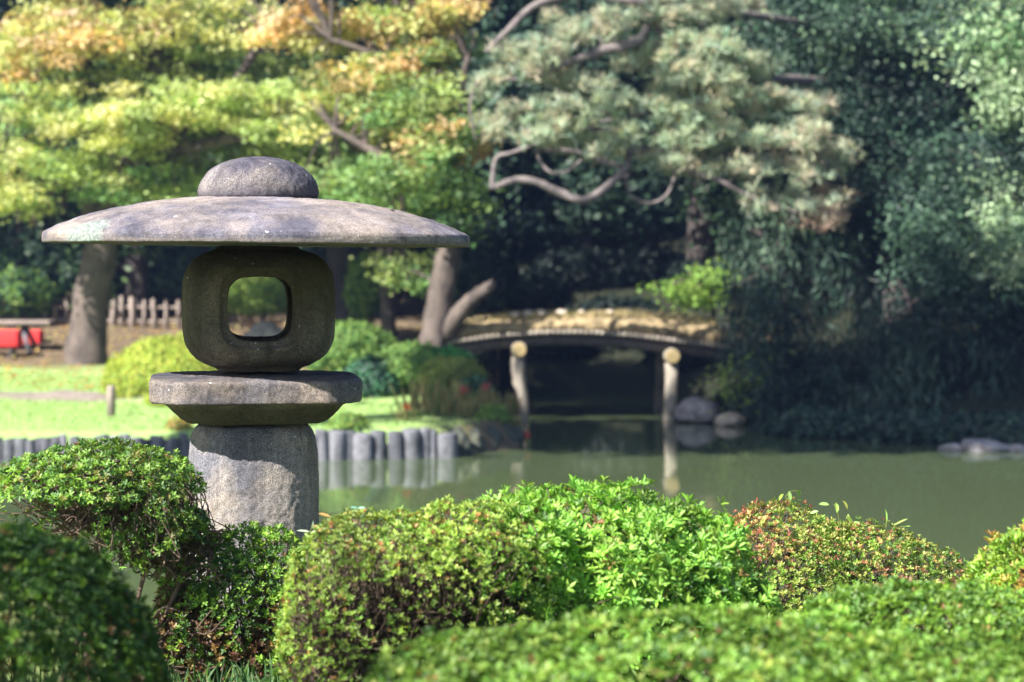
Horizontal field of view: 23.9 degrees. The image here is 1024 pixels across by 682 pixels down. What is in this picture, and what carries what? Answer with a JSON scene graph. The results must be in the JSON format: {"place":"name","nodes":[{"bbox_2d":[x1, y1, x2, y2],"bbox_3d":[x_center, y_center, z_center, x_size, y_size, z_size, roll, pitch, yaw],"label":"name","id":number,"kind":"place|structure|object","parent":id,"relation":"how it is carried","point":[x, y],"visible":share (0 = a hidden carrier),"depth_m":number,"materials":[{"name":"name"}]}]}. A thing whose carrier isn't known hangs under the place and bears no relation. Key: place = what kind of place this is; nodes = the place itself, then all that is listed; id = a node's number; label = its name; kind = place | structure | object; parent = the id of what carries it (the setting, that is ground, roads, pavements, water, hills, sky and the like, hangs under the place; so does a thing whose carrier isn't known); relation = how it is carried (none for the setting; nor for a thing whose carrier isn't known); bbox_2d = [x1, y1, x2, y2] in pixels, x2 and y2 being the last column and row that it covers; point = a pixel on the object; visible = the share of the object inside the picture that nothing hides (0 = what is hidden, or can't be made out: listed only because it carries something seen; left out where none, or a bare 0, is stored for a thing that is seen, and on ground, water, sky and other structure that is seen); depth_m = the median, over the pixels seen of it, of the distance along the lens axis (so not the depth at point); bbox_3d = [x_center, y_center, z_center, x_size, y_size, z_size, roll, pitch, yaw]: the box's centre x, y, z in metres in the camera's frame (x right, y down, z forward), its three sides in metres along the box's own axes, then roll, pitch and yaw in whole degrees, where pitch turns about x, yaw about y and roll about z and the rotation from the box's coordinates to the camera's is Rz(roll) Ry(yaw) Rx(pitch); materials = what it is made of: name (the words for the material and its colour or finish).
{"place":"outdoors","nodes":[
{"label":"outdoors","id":0,"kind":"place"},
{"bbox_2d":[5,631,794,681],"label":"grass","id":1,"kind":"structure","parent":0,"point":[236,676],"depth_m":6.94,"materials":[{"name":"plant"}]},
{"bbox_2d":[0,394,1023,661],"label":"water","id":2,"kind":"structure","parent":0,"point":[960,502],"depth_m":27.20,"materials":[{"name":"green liquid"}]},
{"bbox_2d":[674,396,718,422],"bbox_3d":[2.737,1.013,35.599,0.661,0.390,0.601,1,2,23],"label":"rock","id":3,"kind":"object","parent":2,"relation":"on","point":[689,409],"visible":0.98,"depth_m":35.39,"materials":[{"name":"stone"}]},
{"bbox_2d":[715,411,748,425],"bbox_3d":[3.165,1.141,34.971,0.494,0.235,0.469,1,2,18],"label":"rock","id":4,"kind":"object","parent":2,"relation":"on","point":[737,419],"visible":0.8,"depth_m":34.81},
{"bbox_2d":[938,443,962,450],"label":"rock","id":5,"kind":"object","parent":2,"relation":"on","point":[953,447],"visible":1,"depth_m":30.48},
{"bbox_2d":[961,438,1010,451],"bbox_3d":[5.968,1.323,30.499,0.645,0.182,0.472,0,2,0],"label":"rock","id":6,"kind":"object","parent":2,"relation":"on","point":[978,445],"visible":0.93,"depth_m":30.33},
{"bbox_2d":[1008,444,1023,451],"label":"rock","id":7,"kind":"object","parent":2,"relation":"on","point":[1017,447],"visible":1,"depth_m":30.32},
{"bbox_2d":[0,0,1023,681],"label":"ground","id":8,"kind":"structure","parent":0,"point":[616,372],"depth_m":42.35,"materials":[{"name":"plant"}]},
{"bbox_2d":[0,330,21,357],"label":"bench","id":9,"kind":"object","parent":8,"relation":"on","point":[11,340],"visible":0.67,"depth_m":42.42,"materials":[{"name":"red fabric"}]},
{"bbox_2d":[0,320,56,352],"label":"picnic table","id":10,"kind":"object","parent":8,"relation":"on","point":[24,327],"visible":0.96,"depth_m":43.22,"materials":[{"name":"grey wood"}]},
{"bbox_2d":[0,263,61,326],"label":"garden shrub","id":11,"kind":"object","parent":8,"relation":"on","point":[18,288],"visible":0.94,"depth_m":46.58,"materials":[{"name":"green plant"}]},
{"bbox_2d":[22,330,43,343],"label":"bench","id":12,"kind":"object","parent":8,"relation":"on","point":[38,335],"visible":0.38,"depth_m":44.32,"materials":[{"name":"red fabric"}]},
{"bbox_2d":[0,78,105,301],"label":"dark tree","id":13,"kind":"object","parent":8,"relation":"on","point":[18,227],"visible":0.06,"depth_m":47.91,"materials":[{"name":"green plant"}]},
{"bbox_2d":[0,235,119,309],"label":"garden shrub","id":14,"kind":"object","parent":8,"relation":"on","point":[50,275],"visible":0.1,"depth_m":49.11,"materials":[{"name":"green plant"}]},
{"bbox_2d":[0,517,173,681],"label":"azalea shrub","id":15,"kind":"object","parent":8,"relation":"on","point":[125,631],"visible":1,"depth_m":4.66,"materials":[{"name":"green plant"}]},
{"bbox_2d":[0,295,181,328],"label":"picket fence","id":16,"kind":"object","parent":8,"relation":"on","point":[121,320],"visible":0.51,"depth_m":46.99,"materials":[{"name":"brown wood"}]},
{"bbox_2d":[107,385,115,416],"bbox_3d":[-5.169,0.823,31.187,0.116,0.495,0.116,0,2,0],"label":"wooden post","id":17,"kind":"object","parent":8,"relation":"on","point":[111,399],"visible":0.79,"depth_m":31.14,"materials":[{"name":"brown wood"}]},
{"bbox_2d":[0,0,225,267],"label":"evergreen tree","id":18,"kind":"object","parent":8,"relation":"on","point":[9,232],"visible":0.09,"depth_m":47.92,"materials":[{"name":"green plant"}]},
{"bbox_2d":[0,436,230,680],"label":"azalea shrub","id":19,"kind":"object","parent":8,"relation":"on","point":[103,500],"visible":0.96,"depth_m":6.88,"materials":[{"name":"green plant"}]},
{"bbox_2d":[2,0,302,178],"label":"evergreen tree","id":20,"kind":"object","parent":8,"relation":"on","point":[115,77],"depth_m":53.35,"materials":[{"name":"green plant"}]},
{"bbox_2d":[142,394,167,407],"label":"clipped shrub","id":21,"kind":"object","parent":8,"relation":"on","point":[147,402],"visible":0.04,"depth_m":32.63,"materials":[{"name":"green plant"}]},
{"bbox_2d":[109,245,204,310],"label":"garden shrub","id":22,"kind":"object","parent":8,"relation":"on","point":[153,281],"visible":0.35,"depth_m":49.13,"materials":[{"name":"green plant"}]},
{"bbox_2d":[98,331,217,398],"bbox_3d":[-4.801,0.406,34.581,2.242,1.143,2.002,0,2,0],"label":"clipped shrub","id":23,"kind":"object","parent":8,"relation":"on","point":[136,357],"visible":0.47,"depth_m":34.04,"materials":[{"name":"green plant"}]},
{"bbox_2d":[0,0,323,319],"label":"evergreen tree","id":24,"kind":"object","parent":8,"relation":"on","point":[133,268],"visible":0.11,"depth_m":47.71,"materials":[{"name":"green plant"}]},
{"bbox_2d":[164,415,194,430],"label":"garden shrub","id":25,"kind":"object","parent":8,"relation":"on","point":[178,423],"visible":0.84,"depth_m":29.27,"materials":[{"name":"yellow plant"}]},
{"bbox_2d":[0,0,370,364],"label":"maple tree","id":26,"kind":"object","parent":8,"relation":"on","point":[173,117],"visible":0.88,"depth_m":40.55,"materials":[{"name":"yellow plant"}]},
{"bbox_2d":[0,318,421,390],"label":"fallen leaves","id":27,"kind":"object","parent":8,"relation":"on","point":[42,367],"visible":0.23,"depth_m":40.93,"materials":[{"name":"brown plant"}]},
{"bbox_2d":[0,427,458,461],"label":"stake wall","id":28,"kind":"structure","parent":8,"relation":"on","point":[404,443],"depth_m":29.09,"materials":[{"name":"wood"}]},
{"bbox_2d":[149,520,329,681],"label":"azalea shrub","id":29,"kind":"object","parent":8,"relation":"on","point":[202,616],"visible":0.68,"depth_m":7.04,"materials":[{"name":"green plant"}]},
{"bbox_2d":[0,354,478,434],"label":"lawn grass","id":30,"kind":"structure","parent":8,"relation":"on","point":[172,414],"depth_m":31.59,"materials":[{"name":"plant"}]},
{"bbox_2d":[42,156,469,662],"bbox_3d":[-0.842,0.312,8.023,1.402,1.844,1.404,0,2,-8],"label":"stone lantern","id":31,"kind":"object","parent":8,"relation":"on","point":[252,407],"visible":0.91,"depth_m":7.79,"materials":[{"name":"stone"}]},
{"bbox_2d":[227,277,285,328],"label":"garden shrub","id":32,"kind":"object","parent":8,"relation":"on","point":[258,294],"visible":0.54,"depth_m":45.45,"materials":[{"name":"green plant"}]},
{"bbox_2d":[123,0,393,261],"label":"evergreen tree","id":33,"kind":"object","parent":8,"relation":"on","point":[340,58],"visible":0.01,"depth_m":50.12,"materials":[{"name":"green plant"}]},
{"bbox_2d":[243,321,282,336],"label":"rock","id":34,"kind":"object","parent":8,"relation":"on","point":[266,328],"visible":0.41,"depth_m":43.31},
{"bbox_2d":[326,410,370,430],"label":"garden shrub","id":35,"kind":"object","parent":8,"relation":"on","point":[346,420],"visible":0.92,"depth_m":29.46,"materials":[{"name":"green plant"}]},
{"bbox_2d":[306,318,400,370],"bbox_3d":[-2.468,0.096,36.491,1.636,0.883,1.523,0,2,0],"label":"garden shrub","id":36,"kind":"object","parent":8,"relation":"on","point":[354,340],"visible":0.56,"depth_m":36.05,"materials":[{"name":"green plant"}]},
{"bbox_2d":[256,67,452,324],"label":"dark tree","id":37,"kind":"object","parent":8,"relation":"on","point":[337,260],"visible":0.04,"depth_m":44.76,"materials":[{"name":"brown plant"}]},
{"bbox_2d":[213,0,505,347],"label":"maple tree","id":38,"kind":"object","parent":8,"relation":"on","point":[420,150],"visible":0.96,"depth_m":36.60,"materials":[{"name":"green plant"}]},
{"bbox_2d":[342,250,379,324],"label":"garden shrub","id":39,"kind":"object","parent":8,"relation":"on","point":[360,292],"visible":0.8,"depth_m":43.68,"materials":[{"name":"green plant"}]},
{"bbox_2d":[244,87,477,342],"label":"dark tree","id":40,"kind":"object","parent":8,"relation":"on","point":[387,320],"visible":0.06,"depth_m":42.89,"materials":[{"name":"brown plant"}]},
{"bbox_2d":[342,354,406,398],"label":"garden shrub","id":41,"kind":"object","parent":8,"relation":"on","point":[373,386],"visible":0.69,"depth_m":33.63,"materials":[{"name":"green plant"}]},
{"bbox_2d":[366,338,443,390],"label":"garden shrub","id":42,"kind":"object","parent":8,"relation":"on","point":[403,360],"visible":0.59,"depth_m":33.81,"materials":[{"name":"green plant"}]},
{"bbox_2d":[387,380,435,413],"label":"pond flower","id":43,"kind":"object","parent":8,"relation":"on","point":[414,400],"visible":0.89,"depth_m":31.56,"materials":[{"name":"green plant"}]},
{"bbox_2d":[391,402,432,420],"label":"pond flower","id":44,"kind":"object","parent":8,"relation":"on","point":[405,414],"visible":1,"depth_m":30.56,"materials":[{"name":"green plant"}]},
{"bbox_2d":[270,494,557,681],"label":"azalea shrub","id":45,"kind":"object","parent":8,"relation":"on","point":[348,627],"visible":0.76,"depth_m":5.88,"materials":[{"name":"green plant"}]},
{"bbox_2d":[254,0,576,317],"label":"evergreen tree","id":46,"kind":"object","parent":8,"relation":"on","point":[510,8],"visible":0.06,"depth_m":49.20,"materials":[{"name":"green plant"}]},
{"bbox_2d":[409,370,440,410],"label":"pond flower","id":47,"kind":"object","parent":8,"relation":"on","point":[436,382],"visible":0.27,"depth_m":32.31,"materials":[{"name":"green plant"}]},
{"bbox_2d":[418,383,454,416],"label":"pond flower","id":48,"kind":"object","parent":8,"relation":"on","point":[434,401],"visible":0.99,"depth_m":31.41,"materials":[{"name":"green plant"}]},
{"bbox_2d":[420,343,474,367],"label":"garden shrub","id":49,"kind":"object","parent":8,"relation":"on","point":[445,351],"visible":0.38,"depth_m":34.02,"materials":[{"name":"green plant"}]},
{"bbox_2d":[427,386,469,416],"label":"pond flower","id":50,"kind":"object","parent":8,"relation":"on","point":[447,403],"visible":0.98,"depth_m":31.34,"materials":[{"name":"green plant"}]},
{"bbox_2d":[412,353,486,395],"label":"garden shrub","id":51,"kind":"object","parent":8,"relation":"on","point":[448,368],"visible":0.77,"depth_m":32.91,"materials":[{"name":"green plant"}]},
{"bbox_2d":[439,375,482,411],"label":"pond flower","id":52,"kind":"object","parent":8,"relation":"on","point":[457,387],"visible":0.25,"depth_m":32.17,"materials":[{"name":"green plant"}]},
{"bbox_2d":[452,426,472,455],"bbox_3d":[-0.677,1.255,29.910,0.390,0.420,0.431,0,2,0],"label":"bank stone","id":53,"kind":"object","parent":8,"relation":"on","point":[465,448],"visible":0.47,"depth_m":29.73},
{"bbox_2d":[451,386,479,415],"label":"pond flower","id":54,"kind":"object","parent":8,"relation":"on","point":[466,393],"visible":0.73,"depth_m":31.54,"materials":[{"name":"green plant"}]},
{"bbox_2d":[424,212,513,297],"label":"garden shrub","id":55,"kind":"object","parent":8,"relation":"on","point":[498,243],"visible":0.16,"depth_m":42.06,"materials":[{"name":"green plant"}]},
{"bbox_2d":[453,373,495,397],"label":"garden shrub","id":56,"kind":"object","parent":8,"relation":"on","point":[476,381],"visible":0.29,"depth_m":32.62,"materials":[{"name":"green plant"}]},
{"bbox_2d":[457,393,492,417],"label":"pond flower","id":57,"kind":"object","parent":8,"relation":"on","point":[469,408],"visible":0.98,"depth_m":31.16,"materials":[{"name":"green plant"}]},
{"bbox_2d":[469,427,484,451],"bbox_3d":[-0.510,1.263,30.295,0.357,0.389,0.416,0,2,0],"label":"bank stone","id":58,"kind":"object","parent":8,"relation":"on","point":[477,440],"visible":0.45,"depth_m":30.14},
{"bbox_2d":[363,0,595,205],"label":"evergreen tree","id":59,"kind":"object","parent":8,"relation":"on","point":[511,168],"visible":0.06,"depth_m":51.49,"materials":[{"name":"green plant"}]},
{"bbox_2d":[465,382,495,404],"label":"pond flower","id":60,"kind":"object","parent":8,"relation":"on","point":[485,392],"visible":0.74,"depth_m":31.62,"materials":[{"name":"green plant"}]},
{"bbox_2d":[473,403,510,423],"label":"garden shrub","id":61,"kind":"object","parent":8,"relation":"on","point":[494,412],"visible":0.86,"depth_m":31.01,"materials":[{"name":"green plant"}]},
{"bbox_2d":[454,250,532,386],"bbox_3d":[-0.377,-0.373,40.317,1.468,2.283,2.012,0,2,0],"label":"garden shrub","id":62,"kind":"object","parent":8,"relation":"on","point":[479,269],"visible":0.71,"depth_m":39.81,"materials":[{"name":"green plant"}]},
{"bbox_2d":[486,423,503,447],"bbox_3d":[-0.313,1.242,30.702,0.386,0.388,0.426,1,2,32],"label":"bank stone","id":63,"kind":"object","parent":8,"relation":"on","point":[494,434],"visible":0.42,"depth_m":30.61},
{"bbox_2d":[470,348,524,381],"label":"garden shrub","id":64,"kind":"object","parent":8,"relation":"on","point":[502,365],"visible":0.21,"depth_m":40.21,"materials":[{"name":"green plant"}]},
{"bbox_2d":[485,389,524,416],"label":"pond flower","id":65,"kind":"object","parent":8,"relation":"on","point":[497,401],"visible":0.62,"depth_m":31.74,"materials":[{"name":"green plant"}]},
{"bbox_2d":[502,423,517,442],"bbox_3d":[-0.111,1.226,31.085,0.368,0.364,0.369,-1,2,-31],"label":"bank stone","id":66,"kind":"object","parent":8,"relation":"on","point":[510,433],"visible":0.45,"depth_m":30.98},
{"bbox_2d":[512,426,524,444],"bbox_3d":[0.051,1.240,31.393,0.243,0.267,0.414,0,2,0],"label":"bank stone","id":67,"kind":"object","parent":8,"relation":"on","point":[519,431],"visible":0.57,"depth_m":31.28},
{"bbox_2d":[471,183,584,245],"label":"garden shrub","id":68,"kind":"object","parent":8,"relation":"on","point":[531,200],"visible":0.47,"depth_m":51.88,"materials":[{"name":"green plant"}]},
{"bbox_2d":[490,265,572,310],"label":"garden shrub","id":69,"kind":"object","parent":8,"relation":"on","point":[550,285],"visible":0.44,"depth_m":49.93,"materials":[{"name":"green plant"}]},
{"bbox_2d":[429,0,651,206],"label":"evergreen tree","id":70,"kind":"object","parent":8,"relation":"on","point":[502,143],"visible":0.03,"depth_m":53.13,"materials":[{"name":"green plant"}]},
{"bbox_2d":[518,310,593,362],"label":"garden shrub","id":71,"kind":"object","parent":8,"relation":"on","point":[548,354],"visible":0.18,"depth_m":43.49,"materials":[{"name":"green plant"}]},
{"bbox_2d":[437,0,682,247],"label":"evergreen tree","id":72,"kind":"object","parent":8,"relation":"on","point":[589,241],"visible":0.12,"depth_m":51.21,"materials":[{"name":"green plant"}]},
{"bbox_2d":[527,244,641,286],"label":"garden shrub","id":73,"kind":"object","parent":8,"relation":"on","point":[560,261],"visible":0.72,"depth_m":50.35,"materials":[{"name":"green plant"}]},
{"bbox_2d":[446,307,781,419],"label":"log bridge","id":74,"kind":"structure","parent":8,"relation":"on","point":[668,339],"depth_m":36.03,"materials":[{"name":"brown wood"}]},
{"bbox_2d":[542,175,687,235],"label":"garden shrub","id":75,"kind":"object","parent":8,"relation":"on","point":[654,212],"visible":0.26,"depth_m":52.03,"materials":[{"name":"green plant"}]},
{"bbox_2d":[446,474,790,681],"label":"azalea shrub","id":76,"kind":"object","parent":8,"relation":"on","point":[642,528],"visible":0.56,"depth_m":6.13,"materials":[{"name":"green plant"}]},
{"bbox_2d":[562,293,677,350],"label":"garden shrub","id":77,"kind":"object","parent":8,"relation":"on","point":[637,302],"visible":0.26,"depth_m":44.33,"materials":[{"name":"green plant"}]},
{"bbox_2d":[593,241,685,287],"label":"garden shrub","id":78,"kind":"object","parent":8,"relation":"on","point":[659,261],"visible":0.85,"depth_m":49.91,"materials":[{"name":"green plant"}]},
{"bbox_2d":[468,0,811,275],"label":"evergreen tree","id":79,"kind":"object","parent":8,"relation":"on","point":[703,237],"visible":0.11,"depth_m":46.23,"materials":[{"name":"green plant"}]},
{"bbox_2d":[638,314,714,371],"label":"garden shrub","id":80,"kind":"object","parent":8,"relation":"on","point":[683,359],"visible":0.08,"depth_m":41.92,"materials":[{"name":"green plant"}]},
{"bbox_2d":[462,0,906,320],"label":"pine tree","id":81,"kind":"object","parent":8,"relation":"on","point":[700,72],"visible":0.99,"depth_m":34.58,"materials":[{"name":"green plant"}]},
{"bbox_2d":[635,255,743,318],"bbox_3d":[2.983,-0.867,39.235,1.797,1.071,1.716,-2,3,-44],"label":"shrub","id":82,"kind":"object","parent":8,"relation":"on","point":[694,291],"visible":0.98,"depth_m":39.12,"materials":[{"name":"green plant"}]},
{"bbox_2d":[362,598,1023,681],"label":"azalea shrub","id":83,"kind":"object","parent":8,"relation":"on","point":[500,657],"visible":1,"depth_m":4.25,"materials":[{"name":"green plant"}]},
{"bbox_2d":[660,254,744,301],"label":"garden shrub","id":84,"kind":"object","parent":8,"relation":"on","point":[676,268],"visible":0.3,"depth_m":45.63,"materials":[{"name":"green plant"}]},
{"bbox_2d":[688,350,791,418],"bbox_3d":[3.243,0.627,34.274,1.378,1.028,1.340,2,3,40],"label":"shrub","id":85,"kind":"object","parent":8,"relation":"on","point":[728,379],"visible":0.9,"depth_m":34.32,"materials":[{"name":"green plant"}]},
{"bbox_2d":[725,380,779,419],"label":"garden shrub","id":86,"kind":"object","parent":8,"relation":"on","point":[739,409],"visible":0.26,"depth_m":34.86,"materials":[{"name":"green plant"}]},
{"bbox_2d":[700,174,894,431],"bbox_3d":[4.175,-0.123,35.017,2.868,4.574,3.760,0,2,0],"label":"bamboo clump","id":87,"kind":"object","parent":8,"relation":"on","point":[793,278],"visible":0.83,"depth_m":34.64,"materials":[{"name":"green plant"}]},
{"bbox_2d":[588,0,1011,308],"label":"evergreen tree","id":88,"kind":"object","parent":8,"relation":"on","point":[715,199],"visible":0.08,"depth_m":42.89,"materials":[{"name":"green plant"}]},
{"bbox_2d":[640,1,972,289],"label":"evergreen tree","id":89,"kind":"object","parent":8,"relation":"on","point":[720,220],"depth_m":49.04,"materials":[{"name":"green plant"}]},
{"bbox_2d":[758,400,874,438],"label":"garden shrub","id":90,"kind":"object","parent":8,"relation":"on","point":[815,420],"visible":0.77,"depth_m":32.59,"materials":[{"name":"green plant"}]},
{"bbox_2d":[709,495,967,658],"bbox_3d":[0.998,0.796,7.453,0.951,0.620,0.661,0,2,0],"label":"azalea shrub","id":91,"kind":"object","parent":8,"relation":"on","point":[835,543],"visible":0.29,"depth_m":7.36,"materials":[{"name":"green plant"}]},
{"bbox_2d":[777,490,800,519],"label":"vine shoot","id":92,"kind":"object","parent":91,"relation":"attached to","point":[789,494],"visible":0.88,"depth_m":7.41,"materials":[{"name":"green plant"}]},
{"bbox_2d":[810,501,859,530],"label":"vine shoot","id":93,"kind":"object","parent":91,"relation":"attached to","point":[836,505],"visible":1,"depth_m":7.40,"materials":[{"name":"green plant"}]},
{"bbox_2d":[729,0,1001,342],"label":"evergreen tree","id":94,"kind":"object","parent":8,"relation":"on","point":[863,40],"visible":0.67,"depth_m":37.36,"materials":[{"name":"green plant"}]},
{"bbox_2d":[844,403,970,444],"bbox_3d":[5.478,1.168,32.312,2.006,0.651,1.962,-1,2,-29],"label":"garden shrub","id":95,"kind":"object","parent":8,"relation":"on","point":[890,425],"visible":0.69,"depth_m":31.77,"materials":[{"name":"green plant"}]},
{"bbox_2d":[798,575,1023,681],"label":"azalea shrub","id":96,"kind":"object","parent":8,"relation":"on","point":[960,605],"visible":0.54,"depth_m":5.17,"materials":[{"name":"green plant"}]},
{"bbox_2d":[827,0,1023,290],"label":"evergreen tree","id":97,"kind":"object","parent":8,"relation":"on","point":[967,110],"visible":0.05,"depth_m":40.36,"materials":[{"name":"green plant"}]},
{"bbox_2d":[832,252,1023,415],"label":"bamboo clump","id":98,"kind":"object","parent":8,"relation":"on","point":[921,369],"visible":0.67,"depth_m":33.23,"materials":[{"name":"green plant"}]},
{"bbox_2d":[856,0,1023,353],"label":"evergreen tree","id":99,"kind":"object","parent":8,"relation":"on","point":[994,29],"visible":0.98,"depth_m":33.51,"materials":[{"name":"green plant"}]},
{"bbox_2d":[901,0,1023,261],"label":"evergreen tree","id":100,"kind":"object","parent":8,"relation":"on","point":[971,129],"visible":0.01,"depth_m":46.15,"materials":[{"name":"green plant"}]},
{"bbox_2d":[925,1,1021,165],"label":"evergreen tree","id":101,"kind":"object","parent":8,"relation":"on","point":[957,76],"visible":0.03,"depth_m":39.06,"materials":[{"name":"green plant"}]},
{"bbox_2d":[943,407,1023,444],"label":"garden shrub","id":102,"kind":"object","parent":8,"relation":"on","point":[1004,426],"visible":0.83,"depth_m":30.99,"materials":[{"name":"green plant"}]},
{"bbox_2d":[945,518,1023,638],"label":"azalea shrub","id":103,"kind":"object","parent":8,"relation":"on","point":[1003,558],"visible":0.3,"depth_m":6.14,"materials":[{"name":"green plant"}]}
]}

